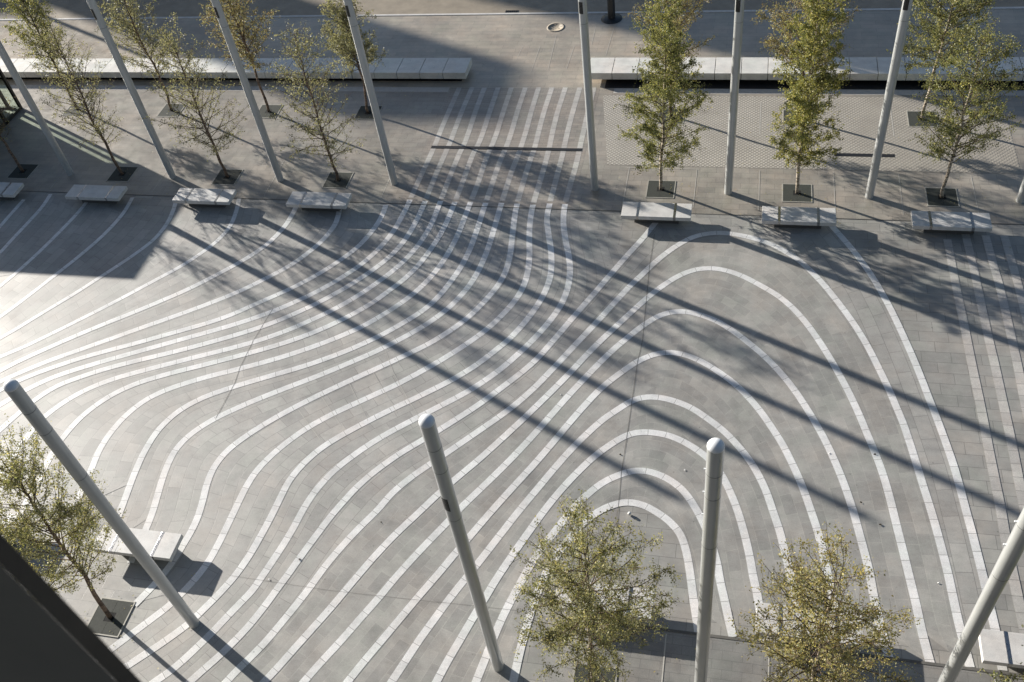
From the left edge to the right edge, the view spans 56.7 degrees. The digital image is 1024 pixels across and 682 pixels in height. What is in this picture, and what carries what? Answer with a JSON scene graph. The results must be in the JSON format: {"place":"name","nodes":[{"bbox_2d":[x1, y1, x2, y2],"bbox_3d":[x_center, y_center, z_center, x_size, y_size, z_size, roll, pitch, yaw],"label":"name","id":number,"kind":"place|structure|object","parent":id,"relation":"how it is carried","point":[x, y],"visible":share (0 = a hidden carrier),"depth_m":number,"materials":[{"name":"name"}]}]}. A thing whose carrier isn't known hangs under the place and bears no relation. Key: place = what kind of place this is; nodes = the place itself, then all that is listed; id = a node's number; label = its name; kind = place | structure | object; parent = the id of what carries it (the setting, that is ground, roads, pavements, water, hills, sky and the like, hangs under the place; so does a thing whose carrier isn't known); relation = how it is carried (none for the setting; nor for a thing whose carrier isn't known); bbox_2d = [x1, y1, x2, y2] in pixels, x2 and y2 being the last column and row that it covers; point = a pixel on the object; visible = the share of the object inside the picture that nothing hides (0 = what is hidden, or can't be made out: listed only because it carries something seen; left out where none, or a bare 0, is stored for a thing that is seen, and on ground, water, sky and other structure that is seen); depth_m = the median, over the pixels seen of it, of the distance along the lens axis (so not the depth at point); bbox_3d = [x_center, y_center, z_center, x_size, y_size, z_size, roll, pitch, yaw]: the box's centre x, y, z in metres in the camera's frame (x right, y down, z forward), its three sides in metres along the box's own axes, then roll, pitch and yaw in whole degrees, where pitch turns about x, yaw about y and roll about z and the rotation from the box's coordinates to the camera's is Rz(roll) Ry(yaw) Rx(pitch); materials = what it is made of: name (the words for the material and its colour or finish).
{"place":"outdoors","nodes":[
{"label":"outdoors","id":0,"kind":"place"},
{"bbox_2d":[0,68,22,130],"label":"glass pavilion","id":1,"kind":"structure","parent":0,"point":[14,113],"depth_m":42.49,"materials":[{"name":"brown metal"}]},
{"bbox_2d":[0,513,30,541],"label":"stone bench","id":2,"kind":"object","parent":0,"point":[8,515],"visible":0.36,"depth_m":26.45,"materials":[{"name":"stone"}]},
{"bbox_2d":[0,195,627,681],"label":"curved pavement","id":3,"kind":"structure","parent":0,"point":[596,255],"depth_m":30.19,"materials":[{"name":"stone"}]},
{"bbox_2d":[93,525,182,561],"bbox_3d":[-10.023,5.542,25.600,2.340,0.515,0.761,4,48,12],"label":"stone bench","id":4,"kind":"object","parent":3,"relation":"on","point":[159,545],"visible":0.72,"depth_m":25.35,"materials":[{"name":"stone"}]},
{"bbox_2d":[286,191,351,211],"bbox_3d":[-7.091,-5.066,35.105,2.340,0.515,0.761,4,48,12],"label":"stone bench","id":5,"kind":"object","parent":3,"relation":"on","point":[319,201],"visible":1,"depth_m":34.90,"materials":[{"name":"stone"}]},
{"bbox_2d":[0,194,1007,681],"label":"paving stripes","id":6,"kind":"object","parent":3,"relation":"on","point":[490,588],"visible":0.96,"depth_m":27.37,"materials":[{"name":"stone"}]},
{"bbox_2d":[87,597,135,637],"bbox_3d":[-10.371,7.129,24.491,1.000,0.042,1.000,4,48,12],"label":"tree grate","id":7,"kind":"object","parent":6,"relation":"on","point":[100,623],"visible":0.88,"depth_m":24.46,"materials":[{"name":"grey metal"}]},
{"bbox_2d":[0,201,989,681],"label":"curved pavement","id":8,"kind":"structure","parent":0,"point":[826,255],"depth_m":29.63,"materials":[{"name":"grey concrete"}]},
{"bbox_2d":[65,185,127,203],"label":"stone bench","id":9,"kind":"object","parent":8,"relation":"on","point":[99,194],"visible":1,"depth_m":36.91,"materials":[{"name":"stone"}]},
{"bbox_2d":[3,379,199,628],"bbox_3d":[-8.603,3.965,20.663,0.276,9.476,0.276,-20,47,-10],"label":"light mast","id":10,"kind":"object","parent":8,"relation":"on","point":[14,390],"visible":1,"depth_m":19.71,"materials":[{"name":"metal"}]},
{"bbox_2d":[621,202,691,223],"bbox_3d":[4.943,-4.289,32.441,2.340,0.515,0.761,4,48,12],"label":"stone bench","id":11,"kind":"object","parent":8,"relation":"on","point":[649,212],"visible":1,"depth_m":32.24,"materials":[{"name":"stone"}]},
{"bbox_2d":[762,206,835,228],"bbox_3d":[9.474,-3.997,31.438,2.340,0.515,0.761,4,48,12],"label":"stone bench","id":12,"kind":"object","parent":8,"relation":"on","point":[797,217],"visible":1,"depth_m":31.24,"materials":[{"name":"stone"}]},
{"bbox_2d":[400,88,599,207],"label":"walkway pavement","id":13,"kind":"structure","parent":0,"point":[535,169],"depth_m":36.45,"materials":[{"name":"stone"}]},
{"bbox_2d":[431,146,581,150],"bbox_3d":[-0.257,-7.402,36.532,5.970,0.040,0.166,4,48,12],"label":"drain channel","id":14,"kind":"object","parent":13,"relation":"on","point":[510,148],"visible":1,"depth_m":36.48,"materials":[{"name":"metal"}]},
{"bbox_2d":[0,88,1023,223],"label":"terrace pavement","id":15,"kind":"structure","parent":0,"point":[409,121],"depth_m":37.55,"materials":[{"name":"grey concrete"}]},
{"bbox_2d":[0,96,23,171],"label":"birch tree","id":16,"kind":"object","parent":15,"relation":"on","point":[10,152],"visible":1,"depth_m":38.23,"materials":[{"name":"green plant"}]},
{"bbox_2d":[6,164,39,178],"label":"tree grate","id":17,"kind":"object","parent":15,"relation":"on","point":[16,172],"visible":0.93,"depth_m":39.35,"materials":[{"name":"grey metal"}]},
{"bbox_2d":[0,41,73,175],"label":"light mast","id":18,"kind":"object","parent":15,"relation":"on","point":[23,89],"visible":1,"depth_m":36.54,"materials":[{"name":"metal"}]},
{"bbox_2d":[0,0,78,109],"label":"birch tree","id":19,"kind":"object","parent":15,"relation":"on","point":[34,22],"visible":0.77,"depth_m":39.33,"materials":[{"name":"green plant"}]},
{"bbox_2d":[62,103,91,115],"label":"tree grate","id":20,"kind":"object","parent":15,"relation":"on","point":[67,113],"visible":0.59,"depth_m":42.27,"materials":[{"name":"grey metal"}]},
{"bbox_2d":[29,15,127,174],"bbox_3d":[-16.305,-8.961,35.974,2.744,6.774,2.794,4,48,12],"label":"birch tree","id":21,"kind":"object","parent":15,"relation":"on","point":[89,95],"visible":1,"depth_m":35.52,"materials":[{"name":"green plant"}]},
{"bbox_2d":[106,166,138,181],"bbox_3d":[-15.755,-6.746,38.404,1.000,0.042,1.000,4,48,12],"label":"tree grate","id":22,"kind":"object","parent":15,"relation":"on","point":[126,176],"visible":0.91,"depth_m":38.35,"materials":[{"name":"grey metal"}]},
{"bbox_2d":[86,0,175,178],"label":"light mast","id":23,"kind":"object","parent":15,"relation":"on","point":[112,47],"visible":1,"depth_m":34.72,"materials":[{"name":"metal"}]},
{"bbox_2d":[94,0,184,110],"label":"birch tree","id":24,"kind":"object","parent":15,"relation":"on","point":[131,31],"visible":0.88,"depth_m":38.40,"materials":[{"name":"green plant"}]},
{"bbox_2d":[156,103,183,116],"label":"tree grate","id":25,"kind":"object","parent":15,"relation":"on","point":[164,112],"visible":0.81,"depth_m":41.29,"materials":[{"name":"grey metal"}]},
{"bbox_2d":[138,20,248,177],"bbox_3d":[-11.804,-8.844,35.191,4.013,6.700,3.918,4,48,12],"label":"birch tree","id":26,"kind":"object","parent":15,"relation":"on","point":[195,103],"visible":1,"depth_m":34.80,"materials":[{"name":"green plant"}]},
{"bbox_2d":[211,169,243,184],"bbox_3d":[-11.214,-6.453,37.399,1.000,0.042,1.000,4,48,12],"label":"tree grate","id":27,"kind":"object","parent":15,"relation":"on","point":[220,178],"visible":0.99,"depth_m":37.36,"materials":[{"name":"grey metal"}]},
{"bbox_2d":[196,0,279,111],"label":"birch tree","id":28,"kind":"object","parent":15,"relation":"on","point":[244,36],"visible":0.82,"depth_m":37.68,"materials":[{"name":"green plant"}]},
{"bbox_2d":[211,0,283,181],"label":"light mast","id":29,"kind":"object","parent":15,"relation":"on","point":[228,37],"visible":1,"depth_m":33.76,"materials":[{"name":"metal"}]},
{"bbox_2d":[213,7,219,17],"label":"light fixture","id":30,"kind":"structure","parent":29,"relation":"in","point":[215,9],"depth_m":31.67,"materials":[{"name":"black metal"}]},
{"bbox_2d":[259,104,281,117],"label":"tree grate","id":31,"kind":"object","parent":15,"relation":"on","point":[264,112],"visible":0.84,"depth_m":40.39,"materials":[{"name":"grey metal"}]},
{"bbox_2d":[265,18,366,180],"bbox_3d":[-7.050,-8.327,34.032,3.301,6.567,3.314,4,48,12],"label":"birch tree","id":32,"kind":"object","parent":15,"relation":"on","point":[317,117],"visible":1,"depth_m":33.76,"materials":[{"name":"green plant"}]},
{"bbox_2d":[322,172,353,188],"bbox_3d":[-6.674,-6.160,36.394,1.000,0.042,1.000,4,48,12],"label":"tree grate","id":33,"kind":"object","parent":15,"relation":"on","point":[331,181],"visible":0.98,"depth_m":36.35,"materials":[{"name":"grey metal"}]},
{"bbox_2d":[317,0,388,112],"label":"birch tree","id":34,"kind":"object","parent":15,"relation":"on","point":[336,39],"visible":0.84,"depth_m":36.78,"materials":[{"name":"green plant"}]},
{"bbox_2d":[353,105,382,119],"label":"tree grate","id":35,"kind":"object","parent":15,"relation":"on","point":[362,114],"visible":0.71,"depth_m":39.33,"materials":[{"name":"grey metal"}]},
{"bbox_2d":[343,0,397,184],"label":"light mast","id":36,"kind":"object","parent":15,"relation":"on","point":[356,35],"visible":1,"depth_m":32.76,"materials":[{"name":"metal"}]},
{"bbox_2d":[344,5,350,16],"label":"light fixture","id":37,"kind":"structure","parent":36,"relation":"in","point":[346,7],"depth_m":30.67,"materials":[{"name":"black metal"}]},
{"bbox_2d":[0,85,1023,95],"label":"pale edging","id":38,"kind":"object","parent":15,"relation":"on","point":[635,90],"visible":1,"depth_m":40.02,"materials":[{"name":"stone"}]},
{"bbox_2d":[52,26,995,681],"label":"light paving joints","id":39,"kind":"object","parent":15,"relation":"on","point":[622,204],"visible":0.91,"depth_m":31.95,"materials":[{"name":"grey concrete"}]},
{"bbox_2d":[578,0,598,190],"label":"light mast","id":40,"kind":"object","parent":15,"relation":"on","point":[585,44],"visible":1,"depth_m":31.16,"materials":[{"name":"metal"}]},
{"bbox_2d":[578,2,582,13],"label":"light fixture","id":41,"kind":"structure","parent":40,"relation":"in","point":[580,3],"depth_m":29.02,"materials":[{"name":"black metal"}]},
{"bbox_2d":[645,180,675,198],"bbox_3d":[5.292,-5.388,33.745,1.000,0.042,1.000,4,48,12],"label":"tree grate","id":42,"kind":"object","parent":15,"relation":"on","point":[652,190],"visible":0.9,"depth_m":33.70,"materials":[{"name":"grey metal"}]},
{"bbox_2d":[613,0,712,189],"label":"birch tree","id":43,"kind":"object","parent":15,"relation":"on","point":[671,58],"visible":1,"depth_m":30.55,"materials":[{"name":"green plant"}]},
{"bbox_2d":[623,0,714,116],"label":"birch tree","id":44,"kind":"object","parent":15,"relation":"on","point":[686,19],"visible":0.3,"depth_m":33.91,"materials":[{"name":"green plant"}]},
{"bbox_2d":[657,108,683,123],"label":"tree grate","id":45,"kind":"object","parent":15,"relation":"on","point":[667,109],"visible":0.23,"depth_m":36.66,"materials":[{"name":"grey metal"}]},
{"bbox_2d":[724,0,744,194],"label":"light mast","id":46,"kind":"object","parent":15,"relation":"on","point":[735,65],"visible":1,"depth_m":30.17,"materials":[{"name":"metal"}]},
{"bbox_2d":[735,0,740,11],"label":"light fixture","id":47,"kind":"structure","parent":46,"relation":"in","point":[738,2],"depth_m":28.01,"materials":[{"name":"black metal"}]},
{"bbox_2d":[783,110,808,124],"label":"tree grate","id":48,"kind":"object","parent":15,"relation":"on","point":[785,112],"visible":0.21,"depth_m":35.86,"materials":[{"name":"grey metal"}]},
{"bbox_2d":[782,183,811,202],"bbox_3d":[9.833,-5.094,32.740,1.000,0.042,1.000,4,48,12],"label":"tree grate","id":49,"kind":"object","parent":15,"relation":"on","point":[804,195],"visible":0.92,"depth_m":32.70,"materials":[{"name":"grey metal"}]},
{"bbox_2d":[750,0,861,109],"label":"birch tree","id":50,"kind":"object","parent":15,"relation":"on","point":[782,24],"visible":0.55,"depth_m":33.02,"materials":[{"name":"green plant"}]},
{"bbox_2d":[766,0,852,193],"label":"birch tree","id":51,"kind":"object","parent":15,"relation":"on","point":[808,105],"visible":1,"depth_m":29.56,"materials":[{"name":"green plant"}]},
{"bbox_2d":[603,95,1020,173],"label":"tactile pavement","id":52,"kind":"structure","parent":15,"relation":"on","point":[858,132],"depth_m":34.91,"materials":[{"name":"grey concrete"}]},
{"bbox_2d":[835,153,894,156],"bbox_3d":[12.517,-6.593,33.719,2.040,0.040,0.166,4,48,12],"label":"drain channel","id":53,"kind":"object","parent":15,"relation":"on","point":[861,155],"visible":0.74,"depth_m":33.73,"materials":[{"name":"metal"}]},
{"bbox_2d":[865,0,912,198],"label":"light mast","id":54,"kind":"object","parent":15,"relation":"on","point":[905,12],"visible":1,"depth_m":29.20,"materials":[{"name":"metal"}]},
{"bbox_2d":[902,0,909,9],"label":"light fixture","id":55,"kind":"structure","parent":54,"relation":"in","point":[906,2],"depth_m":27.03,"materials":[{"name":"black metal"}]},
{"bbox_2d":[906,111,937,126],"bbox_3d":[15.010,-8.118,34.752,1.000,0.042,1.000,4,48,12],"label":"tree grate","id":56,"kind":"object","parent":15,"relation":"on","point":[912,118],"visible":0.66,"depth_m":34.72,"materials":[{"name":"grey metal"}]},
{"bbox_2d":[886,0,997,119],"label":"birch tree","id":57,"kind":"object","parent":15,"relation":"on","point":[939,35],"visible":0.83,"depth_m":32.05,"materials":[{"name":"green plant"}]},
{"bbox_2d":[925,187,959,206],"bbox_3d":[14.374,-4.801,31.735,1.000,0.042,1.000,4,48,12],"label":"tree grate","id":58,"kind":"object","parent":15,"relation":"on","point":[933,199],"visible":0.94,"depth_m":31.70,"materials":[{"name":"grey metal"}]},
{"bbox_2d":[904,13,1023,197],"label":"birch tree","id":59,"kind":"object","parent":15,"relation":"on","point":[952,129],"visible":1,"depth_m":28.72,"materials":[{"name":"green plant"}]},
{"bbox_2d":[1016,177,1023,203],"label":"light mast","id":60,"kind":"object","parent":15,"relation":"on","point":[1020,198],"visible":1,"depth_m":30.88,"materials":[{"name":"metal"}]},
{"bbox_2d":[0,10,1023,681],"bbox_3d":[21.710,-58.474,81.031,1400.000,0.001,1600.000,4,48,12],"label":"ground","id":61,"kind":"structure","parent":0,"point":[908,264],"depth_m":26.50,"materials":[{"name":"grey concrete"}]},
{"bbox_2d":[0,182,24,199],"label":"stone bench","id":62,"kind":"object","parent":61,"relation":"on","point":[9,190],"visible":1,"depth_m":37.81,"materials":[{"name":"stone"}]},
{"bbox_2d":[0,413,126,618],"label":"birch tree","id":63,"kind":"object","parent":61,"relation":"on","point":[13,479],"visible":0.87,"depth_m":21.16,"materials":[{"name":"green plant"}]},
{"bbox_2d":[172,188,236,207],"bbox_3d":[-11.632,-5.359,36.110,2.340,0.515,0.761,4,48,12],"label":"stone bench","id":64,"kind":"object","parent":61,"relation":"on","point":[201,197],"visible":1,"depth_m":35.90,"materials":[{"name":"stone"}]},
{"bbox_2d":[0,7,1023,20],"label":"kerb","id":65,"kind":"structure","parent":61,"relation":"on","point":[709,11],"depth_m":43.69,"materials":[{"name":"concrete"}]},
{"bbox_2d":[20,83,1015,681],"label":"fallen leaf litter","id":66,"kind":"object","parent":61,"relation":"on","point":[348,219],"visible":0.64,"depth_m":33.42,"materials":[{"name":"brown plant"}]},
{"bbox_2d":[29,191,1023,676],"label":"dark paving joints","id":67,"kind":"object","parent":61,"relation":"on","point":[619,493],"visible":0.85,"depth_m":22.51,"materials":[{"name":"grey concrete"}]},
{"bbox_2d":[553,582,654,620],"bbox_3d":[2.227,6.327,22.894,2.340,0.515,0.761,4,48,12],"label":"stone bench","id":68,"kind":"object","parent":61,"relation":"on","point":[621,596],"visible":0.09,"depth_m":22.68,"materials":[{"name":"stone"}]},
{"bbox_2d":[910,211,992,233],"bbox_3d":[14.025,-3.703,30.431,2.340,0.515,0.761,4,48,12],"label":"stone bench","id":69,"kind":"object","parent":61,"relation":"on","point":[949,222],"visible":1,"depth_m":30.23,"materials":[{"name":"stone"}]},
{"bbox_2d":[978,629,1023,668],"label":"stone bench","id":70,"kind":"object","parent":61,"relation":"on","point":[1000,648],"visible":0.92,"depth_m":20.80,"materials":[{"name":"stone"}]},
{"bbox_3d":[0.185,12.068,4.355,60.000,20.366,12.160,4,48,12],"label":"office building","id":71,"kind":"object","parent":61,"relation":"on","visible":0},
{"bbox_2d":[0,533,140,681],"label":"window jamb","id":72,"kind":"object","parent":71,"relation":"attached to","point":[39,642],"depth_m":0.68,"materials":[{"name":"metal"}]},
{"bbox_2d":[0,9,1023,89],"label":"promenade pavement","id":73,"kind":"structure","parent":0,"point":[490,46],"depth_m":41.72,"materials":[{"name":"grey concrete"}]},
{"bbox_2d":[0,77,1023,89],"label":"bench channel","id":74,"kind":"object","parent":73,"relation":"on","point":[877,84],"visible":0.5,"depth_m":37.63,"materials":[{"name":"black"}]},
{"bbox_2d":[0,58,471,78],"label":"long stone bench","id":75,"kind":"object","parent":74,"relation":"on","point":[427,68],"visible":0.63,"depth_m":41.90,"materials":[{"name":"stone"}]},
{"bbox_2d":[591,57,1023,80],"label":"long stone bench","id":76,"kind":"object","parent":74,"relation":"on","point":[761,68],"visible":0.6,"depth_m":37.23,"materials":[{"name":"stone"}]},
{"bbox_2d":[547,22,564,31],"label":"manhole cover","id":77,"kind":"object","parent":73,"relation":"on","point":[554,27],"visible":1,"depth_m":42.36,"materials":[{"name":"metal"}]},
{"bbox_2d":[601,0,621,23],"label":"street lamp","id":78,"kind":"object","parent":73,"relation":"on","point":[611,17],"visible":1,"depth_m":42.07,"materials":[{"name":"metal"}]},
{"bbox_2d":[0,0,1023,18],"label":"road","id":79,"kind":"structure","parent":0,"point":[81,8],"depth_m":45.27,"materials":[{"name":"grey asphalt"}]},
{"bbox_2d":[505,10,517,12],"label":"gully grate","id":80,"kind":"object","parent":79,"relation":"on","point":[511,11],"visible":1,"depth_m":43.80,"materials":[{"name":"metal"}]},
{"bbox_2d":[231,235,957,681],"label":"arched pavement","id":81,"kind":"structure","parent":0,"point":[775,329],"depth_m":25.49,"materials":[{"name":"grey concrete"}]},
{"bbox_2d":[418,414,503,671],"bbox_3d":[-0.866,4.464,18.950,0.276,9.476,0.276,-20,47,-10],"label":"light mast","id":82,"kind":"object","parent":81,"relation":"on","point":[432,440],"visible":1,"depth_m":17.86,"materials":[{"name":"metal"}]},
{"bbox_2d":[441,498,450,511],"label":"light fixture","id":83,"kind":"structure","parent":82,"relation":"in","point":[446,506],"depth_m":17.19,"materials":[{"name":"black metal"}]},
{"bbox_2d":[408,87,1023,633],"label":"pale paving stripes","id":84,"kind":"object","parent":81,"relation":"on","point":[1006,421],"visible":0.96,"depth_m":29.49,"materials":[{"name":"stone"}]},
{"bbox_2d":[755,602,862,647],"bbox_3d":[6.816,6.624,21.878,2.340,0.515,0.761,4,48,12],"label":"stone bench","id":85,"kind":"object","parent":81,"relation":"on","point":[764,605],"visible":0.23,"depth_m":21.75,"materials":[{"name":"stone"}]},
{"bbox_2d":[592,625,1022,681],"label":"pavement","id":86,"kind":"structure","parent":0,"point":[727,662],"depth_m":21.80,"materials":[{"name":"grey concrete"}]},
{"bbox_2d":[572,662,616,681],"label":"tree grate","id":87,"kind":"object","parent":86,"relation":"on","point":[610,675],"visible":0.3,"depth_m":21.94,"materials":[{"name":"grey metal"}]},
{"bbox_2d":[509,489,683,681],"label":"birch tree","id":88,"kind":"object","parent":86,"relation":"on","point":[587,617],"visible":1,"depth_m":18.30,"materials":[{"name":"green plant"}]},
{"bbox_2d":[694,438,724,681],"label":"light mast","id":89,"kind":"object","parent":86,"relation":"on","point":[713,469],"visible":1,"depth_m":16.62,"materials":[{"name":"metal"}]},
{"bbox_2d":[727,520,922,681],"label":"birch tree","id":90,"kind":"object","parent":86,"relation":"on","point":[825,631],"visible":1,"depth_m":17.27,"materials":[{"name":"green plant"}]},
{"bbox_2d":[937,507,1023,681],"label":"light mast","id":91,"kind":"object","parent":86,"relation":"on","point":[1002,571],"visible":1,"depth_m":16.12,"materials":[{"name":"metal"}]},
{"bbox_2d":[977,624,1023,681],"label":"birch tree","id":92,"kind":"object","parent":86,"relation":"on","point":[1006,679],"visible":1,"depth_m":17.11,"materials":[{"name":"green plant"}]}
]}

